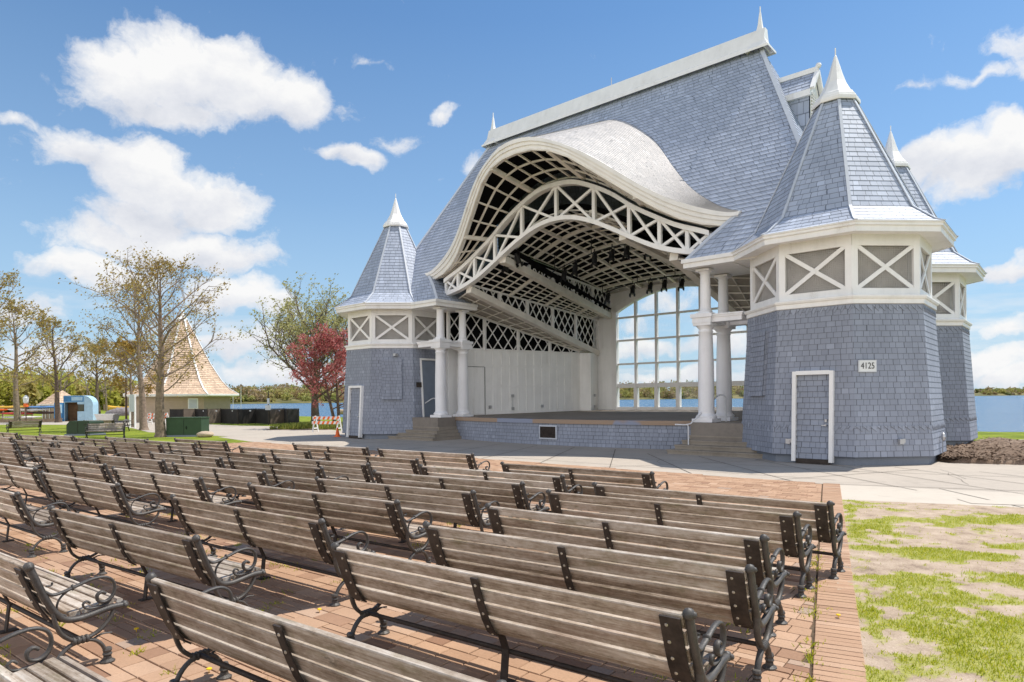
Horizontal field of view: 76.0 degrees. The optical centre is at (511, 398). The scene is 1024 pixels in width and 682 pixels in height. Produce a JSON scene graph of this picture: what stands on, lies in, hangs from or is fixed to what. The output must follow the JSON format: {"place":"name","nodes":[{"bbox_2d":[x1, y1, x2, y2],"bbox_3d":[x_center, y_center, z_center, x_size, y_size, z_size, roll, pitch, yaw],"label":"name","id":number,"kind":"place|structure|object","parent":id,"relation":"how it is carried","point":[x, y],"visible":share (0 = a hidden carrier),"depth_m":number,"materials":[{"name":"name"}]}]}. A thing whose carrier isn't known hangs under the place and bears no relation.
{"place":"outdoors","nodes":[
{"label":"outdoors","id":0,"kind":"place"},
{"bbox_2d":[37,390,70,418],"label":"shed","id":1,"kind":"structure","parent":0,"point":[49,401],"depth_m":75.92,"materials":[{"name":"beige"}]},
{"bbox_2d":[0,420,344,438],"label":"path","id":2,"kind":"structure","parent":0,"point":[241,431],"depth_m":43.52,"materials":[{"name":"concrete"}]},
{"bbox_2d":[23,395,28,420],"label":"street lamp","id":3,"kind":"object","parent":2,"relation":"on","point":[25,400],"visible":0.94,"depth_m":67.33,"materials":[{"name":"brown paint"}]},
{"bbox_2d":[0,418,62,422],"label":"rail","id":4,"kind":"object","parent":2,"relation":"on","point":[44,420],"visible":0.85,"depth_m":70.33,"materials":[{"name":"metal"}]},
{"bbox_2d":[54,395,97,420],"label":"kiosk","id":5,"kind":"object","parent":2,"relation":"on","point":[77,408],"visible":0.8,"depth_m":72.68,"materials":[{"name":"blue metal"}]},
{"bbox_2d":[54,403,63,420],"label":"door","id":6,"kind":"structure","parent":5,"relation":"in","point":[61,404],"depth_m":71.98,"materials":[{"name":"metal"}]},
{"bbox_2d":[94,414,120,420],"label":"storage tub","id":7,"kind":"object","parent":2,"relation":"on","point":[115,417],"visible":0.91,"depth_m":70.06,"materials":[{"name":"grey plastic"}]},
{"bbox_2d":[105,407,128,415],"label":"tarped boat","id":8,"kind":"object","parent":2,"relation":"on","point":[121,410],"visible":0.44,"depth_m":73.78,"materials":[{"name":"grey fabric"}]},
{"bbox_2d":[123,377,128,421],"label":"light pole","id":9,"kind":"object","parent":2,"relation":"on","point":[126,419],"visible":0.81,"depth_m":66.81,"materials":[{"name":"brown paint"}]},
{"bbox_2d":[129,394,135,427],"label":"notice panel","id":10,"kind":"object","parent":2,"relation":"on","point":[132,402],"visible":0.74,"depth_m":52.24,"materials":[{"name":"white paint"}]},
{"bbox_2d":[147,413,168,423],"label":"barricade","id":11,"kind":"object","parent":2,"relation":"on","point":[152,414],"visible":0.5,"depth_m":60.08,"materials":[{"name":"white paint"}]},
{"bbox_2d":[312,416,341,431],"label":"barricade","id":12,"kind":"object","parent":2,"relation":"on","point":[337,418],"visible":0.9,"depth_m":43.05,"materials":[{"name":"white paint"}]},
{"bbox_2d":[0,442,866,681],"bbox_3d":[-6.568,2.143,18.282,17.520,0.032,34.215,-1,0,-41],"label":"brick paving","id":13,"kind":"structure","parent":0,"point":[307,595],"depth_m":6.17,"materials":[{"name":"brick"}]},
{"bbox_2d":[0,432,20,443],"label":"slatted bench","id":14,"kind":"object","parent":13,"relation":"on","point":[14,436],"visible":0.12,"depth_m":26.26,"materials":[{"name":"brown wood"}]},
{"bbox_2d":[0,442,31,458],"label":"slatted bench","id":15,"kind":"object","parent":13,"relation":"on","point":[12,446],"visible":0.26,"depth_m":19.71,"materials":[{"name":"brown wood"}]},
{"bbox_2d":[0,437,31,461],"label":"slatted bench","id":16,"kind":"object","parent":13,"relation":"on","point":[6,439],"visible":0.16,"depth_m":22.95,"materials":[{"name":"brown wood"}]},
{"bbox_2d":[0,449,43,472],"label":"slatted bench","id":17,"kind":"object","parent":13,"relation":"on","point":[15,460],"visible":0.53,"depth_m":16.90,"materials":[{"name":"brown wood"}]},
{"bbox_2d":[0,489,68,557],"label":"slatted bench","id":18,"kind":"object","parent":13,"relation":"on","point":[14,506],"visible":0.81,"depth_m":8.98,"materials":[{"name":"brown wood"}]},
{"bbox_2d":[14,439,55,461],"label":"slatted bench","id":19,"kind":"object","parent":13,"relation":"on","point":[22,447],"visible":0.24,"depth_m":20.57,"materials":[{"name":"brown wood"}]},
{"bbox_2d":[0,463,71,511],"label":"slatted bench","id":20,"kind":"object","parent":13,"relation":"on","point":[30,478],"visible":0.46,"depth_m":12.50,"materials":[{"name":"brown wood"}]},
{"bbox_2d":[19,434,71,443],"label":"slatted bench","id":21,"kind":"object","parent":13,"relation":"on","point":[29,437],"visible":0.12,"depth_m":23.92,"materials":[{"name":"brown wood"}]},
{"bbox_2d":[0,626,111,681],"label":"slatted bench","id":22,"kind":"object","parent":13,"relation":"on","point":[63,669],"visible":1,"depth_m":3.91,"materials":[{"name":"brown wood"}]},
{"bbox_2d":[38,433,74,441],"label":"slatted bench","id":23,"kind":"object","parent":13,"relation":"on","point":[62,438],"visible":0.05,"depth_m":23.93,"materials":[{"name":"brown wood"}]},
{"bbox_2d":[26,444,96,473],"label":"slatted bench","id":24,"kind":"object","parent":13,"relation":"on","point":[70,454],"visible":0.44,"depth_m":17.45,"materials":[{"name":"brown wood"}]},
{"bbox_2d":[0,552,128,663],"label":"slatted bench","id":25,"kind":"object","parent":13,"relation":"on","point":[47,594],"visible":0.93,"depth_m":5.19,"materials":[{"name":"brown wood"}]},
{"bbox_2d":[41,439,100,454],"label":"slatted bench","id":26,"kind":"object","parent":13,"relation":"on","point":[67,442],"visible":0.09,"depth_m":20.38,"materials":[{"name":"brown wood"}]},
{"bbox_2d":[39,456,135,498],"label":"slatted bench","id":27,"kind":"object","parent":13,"relation":"on","point":[66,466],"visible":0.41,"depth_m":13.30,"materials":[{"name":"brown wood"}]},
{"bbox_2d":[57,442,126,461],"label":"slatted bench","id":28,"kind":"object","parent":13,"relation":"on","point":[84,452],"visible":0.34,"depth_m":18.21,"materials":[{"name":"brown wood"}]},
{"bbox_2d":[74,437,130,464],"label":"slatted bench","id":29,"kind":"object","parent":13,"relation":"on","point":[106,444],"visible":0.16,"depth_m":21.23,"materials":[{"name":"brown wood"}]},
{"bbox_2d":[40,470,166,528],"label":"slatted bench","id":30,"kind":"object","parent":13,"relation":"on","point":[91,494],"visible":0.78,"depth_m":10.19,"materials":[{"name":"brown wood"}]},
{"bbox_2d":[105,436,148,455],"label":"slatted bench","id":31,"kind":"object","parent":13,"relation":"on","point":[126,440],"visible":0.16,"depth_m":21.67,"materials":[{"name":"brown wood"}]},
{"bbox_2d":[94,453,190,502],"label":"slatted bench","id":32,"kind":"object","parent":13,"relation":"on","point":[147,465],"visible":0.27,"depth_m":14.03,"materials":[{"name":"brown wood"}]},
{"bbox_2d":[110,440,184,468],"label":"slatted bench","id":33,"kind":"object","parent":13,"relation":"on","point":[135,452],"visible":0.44,"depth_m":19.20,"materials":[{"name":"brown wood"}]},
{"bbox_2d":[48,505,265,607],"bbox_3d":[-3.821,1.655,6.866,3.110,0.906,0.730,-1,0,35],"label":"slatted bench","id":34,"kind":"object","parent":13,"relation":"on","point":[171,553],"visible":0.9,"depth_m":6.40,"materials":[{"name":"brown wood"}]},
{"bbox_2d":[111,466,241,521],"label":"slatted bench","id":35,"kind":"object","parent":13,"relation":"on","point":[197,491],"visible":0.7,"depth_m":10.99,"materials":[{"name":"brown wood"}]},
{"bbox_2d":[144,439,214,455],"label":"slatted bench","id":36,"kind":"object","parent":13,"relation":"on","point":[189,451],"visible":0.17,"depth_m":19.30,"materials":[{"name":"brown wood"}]},
{"bbox_2d":[149,451,247,496],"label":"slatted bench","id":37,"kind":"object","parent":13,"relation":"on","point":[199,461],"visible":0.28,"depth_m":14.54,"materials":[{"name":"brown wood"}]},
{"bbox_2d":[174,438,237,456],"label":"slatted bench","id":38,"kind":"object","parent":13,"relation":"on","point":[222,446],"visible":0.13,"depth_m":19.92,"materials":[{"name":"brown wood"}]},
{"bbox_2d":[171,462,294,505],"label":"slatted bench","id":39,"kind":"object","parent":13,"relation":"on","point":[219,482],"visible":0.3,"depth_m":11.77,"materials":[{"name":"brown wood"}]},
{"bbox_2d":[195,448,280,474],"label":"slatted bench","id":40,"kind":"object","parent":13,"relation":"on","point":[226,456],"visible":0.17,"depth_m":15.36,"materials":[{"name":"brown wood"}]},
{"bbox_2d":[170,494,375,606],"bbox_3d":[-2.893,1.647,7.644,3.110,0.906,0.730,-1,0,37],"label":"slatted bench","id":41,"kind":"object","parent":13,"relation":"on","point":[312,542],"visible":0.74,"depth_m":7.25,"materials":[{"name":"brown wood"}]},
{"bbox_2d":[238,445,325,465],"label":"slatted bench","id":42,"kind":"object","parent":13,"relation":"on","point":[287,454],"visible":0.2,"depth_m":16.25,"materials":[{"name":"brown wood"}]},
{"bbox_2d":[228,458,349,511],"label":"slatted bench","id":43,"kind":"object","parent":13,"relation":"on","point":[307,483],"visible":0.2,"depth_m":12.28,"materials":[{"name":"brown wood"}]},
{"bbox_2d":[145,572,505,681],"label":"slatted bench","id":44,"kind":"object","parent":13,"relation":"on","point":[287,649],"visible":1,"depth_m":3.78,"materials":[{"name":"brown wood"}]},
{"bbox_2d":[274,455,391,497],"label":"slatted bench","id":45,"kind":"object","parent":13,"relation":"on","point":[367,476],"visible":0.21,"depth_m":12.80,"materials":[{"name":"brown wood"}]},
{"bbox_2d":[292,443,380,465],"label":"slatted bench","id":46,"kind":"object","parent":13,"relation":"on","point":[320,450],"visible":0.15,"depth_m":17.27,"materials":[{"name":"brown wood"}]},
{"bbox_2d":[247,482,432,563],"bbox_3d":[-2.373,1.642,8.815,3.110,0.906,0.730,-1,0,36],"label":"slatted bench","id":47,"kind":"object","parent":13,"relation":"on","point":[389,523],"visible":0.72,"depth_m":8.33,"materials":[{"name":"brown wood"}]},
{"bbox_2d":[324,451,438,490],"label":"slatted bench","id":48,"kind":"object","parent":13,"relation":"on","point":[411,467],"visible":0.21,"depth_m":13.74,"materials":[{"name":"brown wood"}]},
{"bbox_2d":[314,476,499,553],"bbox_3d":[-1.571,1.635,9.520,3.110,0.906,0.730,-1,0,34],"label":"slatted bench","id":49,"kind":"object","parent":13,"relation":"on","point":[468,513],"visible":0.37,"depth_m":8.98,"materials":[{"name":"brown wood"}]},
{"bbox_2d":[0,512,832,681],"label":"weeds","id":50,"kind":"object","parent":13,"relation":"on","point":[807,657],"visible":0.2,"depth_m":6.21,"materials":[{"name":"green plant"}]},
{"bbox_2d":[377,448,490,476],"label":"slatted bench","id":51,"kind":"object","parent":13,"relation":"on","point":[469,462],"visible":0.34,"depth_m":14.84,"materials":[{"name":"brown wood"}]},
{"bbox_2d":[372,469,549,530],"bbox_3d":[-0.890,1.629,10.373,3.110,0.906,0.730,-1,0,35],"label":"slatted bench","id":52,"kind":"object","parent":13,"relation":"on","point":[516,501],"visible":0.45,"depth_m":9.77,"materials":[{"name":"brown wood"}]},
{"bbox_2d":[419,464,582,512],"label":"slatted bench","id":53,"kind":"object","parent":13,"relation":"on","point":[554,483],"visible":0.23,"depth_m":10.59,"materials":[{"name":"brown wood"}]},
{"bbox_2d":[331,542,734,681],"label":"slatted bench","id":54,"kind":"object","parent":13,"relation":"on","point":[655,640],"visible":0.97,"depth_m":4.33,"materials":[{"name":"brown wood"}]},
{"bbox_2d":[500,461,669,510],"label":"slatted bench","id":55,"kind":"object","parent":13,"relation":"on","point":[647,480],"visible":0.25,"depth_m":11.14,"materials":[{"name":"brown wood"}]},
{"bbox_2d":[423,521,778,681],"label":"slatted bench","id":56,"kind":"object","parent":13,"relation":"on","point":[736,605],"visible":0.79,"depth_m":5.16,"materials":[{"name":"brown wood"}]},
{"bbox_2d":[484,503,789,636],"bbox_3d":[1.128,1.611,6.708,3.110,0.906,0.730,-1,0,37],"label":"slatted bench","id":57,"kind":"object","parent":13,"relation":"on","point":[751,552],"visible":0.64,"depth_m":6.21,"materials":[{"name":"brown wood"}]},
{"bbox_2d":[546,489,815,597],"bbox_3d":[1.873,1.604,7.789,3.110,0.906,0.730,-1,0,37],"label":"slatted bench","id":58,"kind":"object","parent":13,"relation":"on","point":[787,540],"visible":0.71,"depth_m":7.22,"materials":[{"name":"brown wood"}]},
{"bbox_2d":[592,482,846,579],"bbox_3d":[2.544,1.598,8.459,3.110,0.906,0.730,-1,0,37],"label":"slatted bench","id":59,"kind":"object","parent":13,"relation":"on","point":[823,523],"visible":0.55,"depth_m":7.75,"materials":[{"name":"brown wood"}]},
{"bbox_2d":[0,410,1023,483],"bbox_3d":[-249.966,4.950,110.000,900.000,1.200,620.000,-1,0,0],"label":"ground","id":60,"kind":"structure","parent":0,"point":[133,433],"depth_m":43.23,"materials":[{"name":"green plant"}]},
{"bbox_2d":[5,420,42,432],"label":"park bench","id":61,"kind":"object","parent":60,"relation":"on","point":[13,424],"visible":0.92,"depth_m":44.72,"materials":[{"name":"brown wood"}]},
{"bbox_2d":[0,268,52,392],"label":"oak tree","id":62,"kind":"object","parent":60,"relation":"on","point":[10,281],"visible":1,"depth_m":46.92,"materials":[{"name":"brown plant"}]},
{"bbox_2d":[0,293,87,422],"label":"oak tree","id":63,"kind":"object","parent":60,"relation":"on","point":[16,410],"visible":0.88,"depth_m":56.52,"materials":[{"name":"brown plant"}]},
{"bbox_2d":[12,307,94,421],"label":"oak tree","id":64,"kind":"object","parent":60,"relation":"on","point":[56,387],"visible":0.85,"depth_m":68.57,"materials":[{"name":"brown plant"}]},
{"bbox_2d":[0,364,137,411],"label":"woods","id":65,"kind":"object","parent":60,"relation":"on","point":[36,397],"depth_m":152.15,"materials":[{"name":"green plant"}]},
{"bbox_2d":[64,420,105,435],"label":"utility cabinet","id":66,"kind":"object","parent":60,"relation":"on","point":[75,428],"visible":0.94,"depth_m":41.34,"materials":[{"name":"green metal"}]},
{"bbox_2d":[64,334,126,413],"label":"oak tree","id":67,"kind":"object","parent":60,"relation":"on","point":[92,364],"visible":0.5,"depth_m":90.01,"materials":[{"name":"brown plant"}]},
{"bbox_2d":[85,423,125,437],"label":"park bench","id":68,"kind":"object","parent":60,"relation":"on","point":[109,427],"visible":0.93,"depth_m":37.57,"materials":[{"name":"grey wood"}]},
{"bbox_2d":[90,336,166,426],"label":"oak tree","id":69,"kind":"object","parent":60,"relation":"on","point":[120,383],"visible":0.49,"depth_m":53.95,"materials":[{"name":"plant"}]},
{"bbox_2d":[79,273,190,429],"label":"oak tree","id":70,"kind":"object","parent":60,"relation":"on","point":[143,423],"visible":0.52,"depth_m":48.26,"materials":[{"name":"brown plant"}]},
{"bbox_2d":[58,236,237,436],"bbox_3d":[-20.484,-3.292,37.960,9.228,11.329,8.514,-1,0,0],"label":"oak tree","id":71,"kind":"object","parent":60,"relation":"on","point":[160,428],"visible":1,"depth_m":38.03,"materials":[{"name":"brown plant"}]},
{"bbox_2d":[123,310,238,421],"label":"refectory","id":72,"kind":"structure","parent":60,"relation":"on","point":[212,390],"depth_m":68.76,"materials":[{"name":"beige"}]},
{"bbox_2d":[188,398,197,408],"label":"window","id":73,"kind":"structure","parent":72,"relation":"in","point":[192,402],"depth_m":67.71,"materials":[{"name":"white paint"}]},
{"bbox_2d":[165,417,209,436],"bbox_3d":[-19.485,1.700,39.400,2.210,1.150,1.260,-1,0,-2],"label":"utility cabinet","id":74,"kind":"object","parent":60,"relation":"on","point":[184,426],"visible":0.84,"depth_m":38.85,"materials":[{"name":"green paint"}]},
{"bbox_2d":[196,431,213,436],"bbox_3d":[-17.866,2.101,38.190,0.827,0.400,0.793,-1,0,42],"label":"boulder","id":75,"kind":"object","parent":60,"relation":"on","point":[205,434],"visible":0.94,"depth_m":37.97,"materials":[{"name":"beige stone"}]},
{"bbox_2d":[170,408,298,423],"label":"fence","id":76,"kind":"object","parent":60,"relation":"on","point":[256,415],"visible":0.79,"depth_m":58.88,"materials":[{"name":"metal"}]},
{"bbox_2d":[265,391,270,424],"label":"light pole","id":77,"kind":"object","parent":60,"relation":"on","point":[268,407],"visible":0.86,"depth_m":56.11,"materials":[{"name":"white metal"}]},
{"bbox_2d":[229,272,349,421],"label":"maple tree","id":78,"kind":"object","parent":60,"relation":"on","point":[288,327],"visible":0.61,"depth_m":60.75,"materials":[{"name":"green plant"}]},
{"bbox_2d":[266,428,333,429],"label":"flower bed","id":79,"kind":"object","parent":60,"relation":"on","point":[299,429],"visible":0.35,"depth_m":46.46,"materials":[{"name":"green plant"}]},
{"bbox_2d":[269,421,342,428],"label":"bed plants","id":80,"kind":"object","parent":79,"relation":"on","point":[302,425],"visible":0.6,"depth_m":46.91,"materials":[{"name":"green plant"}]},
{"bbox_2d":[285,319,347,422],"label":"crab apple","id":81,"kind":"object","parent":60,"relation":"on","point":[329,342],"visible":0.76,"depth_m":48.45,"materials":[{"name":"red plant"}]},
{"bbox_2d":[334,6,986,465],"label":"bandshell","id":82,"kind":"structure","parent":60,"relation":"on","point":[804,234],"depth_m":27.09,"materials":[{"name":"grey wood"}]},
{"bbox_2d":[514,248,523,266],"bbox_3d":[0.306,-6.998,32.592,0.350,0.929,0.493,-1,0,41],"label":"spotlight","id":83,"kind":"object","parent":82,"relation":"hanging from","point":[517,259],"visible":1,"depth_m":32.49,"materials":[{"name":"black metal"}]},
{"bbox_2d":[551,224,656,272],"bbox_3d":[4.761,-7.504,32.467,7.114,1.678,0.058,-1,0,41],"label":"lighting bar","id":84,"kind":"object","parent":82,"relation":"hanging from","point":[588,254],"visible":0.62,"depth_m":33.11,"materials":[{"name":"black metal"}]},
{"bbox_2d":[559,266,566,282],"bbox_3d":[2.704,-6.512,34.189,0.350,0.945,0.409,-1,0,41],"label":"spotlight","id":85,"kind":"object","parent":84,"relation":"hanging from","point":[564,274],"visible":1,"depth_m":34.13,"materials":[{"name":"black metal"}]},
{"bbox_2d":[570,259,577,277],"bbox_3d":[3.230,-6.694,33.745,0.350,0.950,0.349,-1,0,41],"label":"spotlight","id":86,"kind":"object","parent":84,"relation":"hanging from","point":[574,269],"visible":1,"depth_m":33.68,"materials":[{"name":"black metal"}]},
{"bbox_2d":[590,249,597,267],"bbox_3d":[4.140,-7.043,32.965,0.350,0.950,0.316,-1,0,41],"label":"spotlight","id":87,"kind":"object","parent":84,"relation":"hanging from","point":[594,259],"visible":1,"depth_m":32.90,"materials":[{"name":"black metal"}]},
{"bbox_2d":[607,244,614,262],"bbox_3d":[4.903,-7.132,32.275,0.350,0.945,0.408,-1,0,41],"label":"spotlight","id":88,"kind":"object","parent":84,"relation":"hanging from","point":[611,254],"visible":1,"depth_m":32.22,"materials":[{"name":"black metal"}]},
{"bbox_2d":[622,246,629,260],"bbox_3d":[5.544,-7.155,31.732,0.350,0.950,0.349,-1,0,41],"label":"spotlight","id":89,"kind":"object","parent":84,"relation":"hanging from","point":[626,251],"visible":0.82,"depth_m":31.66,"materials":[{"name":"black metal"}]},
{"bbox_2d":[598,271,684,295],"bbox_3d":[8.133,-6.999,37.489,7.611,1.408,0.058,-1,0,41],"label":"lighting bar","id":90,"kind":"object","parent":82,"relation":"hanging from","point":[638,282],"visible":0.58,"depth_m":38.19,"materials":[{"name":"black metal"}]},
{"bbox_2d":[661,275,666,291],"bbox_3d":[8.602,-6.482,37.031,0.350,0.950,0.326,-1,0,41],"label":"spotlight","id":91,"kind":"object","parent":90,"relation":"hanging from","point":[664,283],"visible":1,"depth_m":36.97,"materials":[{"name":"black metal"}]},
{"bbox_2d":[678,274,684,290],"bbox_3d":[9.399,-6.411,36.331,0.350,0.948,0.378,-1,0,41],"label":"spotlight","id":92,"kind":"object","parent":90,"relation":"hanging from","point":[681,283],"visible":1,"depth_m":36.27,"materials":[{"name":"black metal"}]},
{"bbox_2d":[675,394,726,444],"bbox_3d":[7.155,0.855,24.568,2.179,2.031,0.369,-1,0,-15],"label":"handrail","id":93,"kind":"object","parent":82,"relation":"on","point":[696,417],"visible":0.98,"depth_m":24.53,"materials":[{"name":"white paint"}]},
{"bbox_2d":[858,360,876,371],"bbox_3d":[10.579,-0.965,19.497,0.560,0.360,0.039,-1,0,-4],"label":"house number sign","id":94,"kind":"object","parent":82,"relation":"attached to","point":[867,365],"visible":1,"depth_m":19.48,"materials":[{"name":"ceramic"}]},
{"bbox_2d":[936,437,1023,464],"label":"mulch bed","id":95,"kind":"object","parent":60,"relation":"on","point":[973,460],"visible":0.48,"depth_m":21.25,"materials":[{"name":"brown wood"}]},
{"bbox_2d":[0,0,1023,390],"label":"sky","id":96,"kind":"structure","parent":0,"point":[268,142],"materials":[{"name":"blue"}]},
{"bbox_2d":[101,395,1023,431],"bbox_3d":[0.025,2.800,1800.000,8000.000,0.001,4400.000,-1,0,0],"label":"lake","id":97,"kind":"structure","parent":0,"point":[999,413],"depth_m":178.42,"materials":[{"name":"liquid"}]},
{"bbox_2d":[221,436,1023,507],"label":"plaza","id":98,"kind":"structure","parent":0,"point":[631,460],"depth_m":19.74,"materials":[{"name":"concrete"}]},
{"bbox_2d":[230,391,1023,403],"bbox_3d":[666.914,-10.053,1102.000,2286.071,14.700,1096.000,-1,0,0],"label":"shore","id":99,"kind":"structure","parent":0,"point":[298,400],"depth_m":838.68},
{"bbox_2d":[225,380,1023,401],"bbox_3d":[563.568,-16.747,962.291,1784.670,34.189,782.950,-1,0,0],"label":"shore woods","id":100,"kind":"object","parent":99,"relation":"on","point":[256,394],"visible":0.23,"depth_m":720.34,"materials":[{"name":"green plant"}]},
{"bbox_2d":[836,499,1023,681],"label":"bare lawn","id":101,"kind":"structure","parent":0,"point":[899,641],"depth_m":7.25,"materials":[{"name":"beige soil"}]},
{"bbox_2d":[840,485,1023,507],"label":"pale path","id":102,"kind":"structure","parent":0,"point":[895,494],"depth_m":13.55,"materials":[{"name":"beige concrete"}]},
{"bbox_2d":[959,499,1022,504],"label":"pale square","id":103,"kind":"structure","parent":102,"relation":"on","point":[977,501],"depth_m":12.68,"materials":[{"name":"beige concrete"}]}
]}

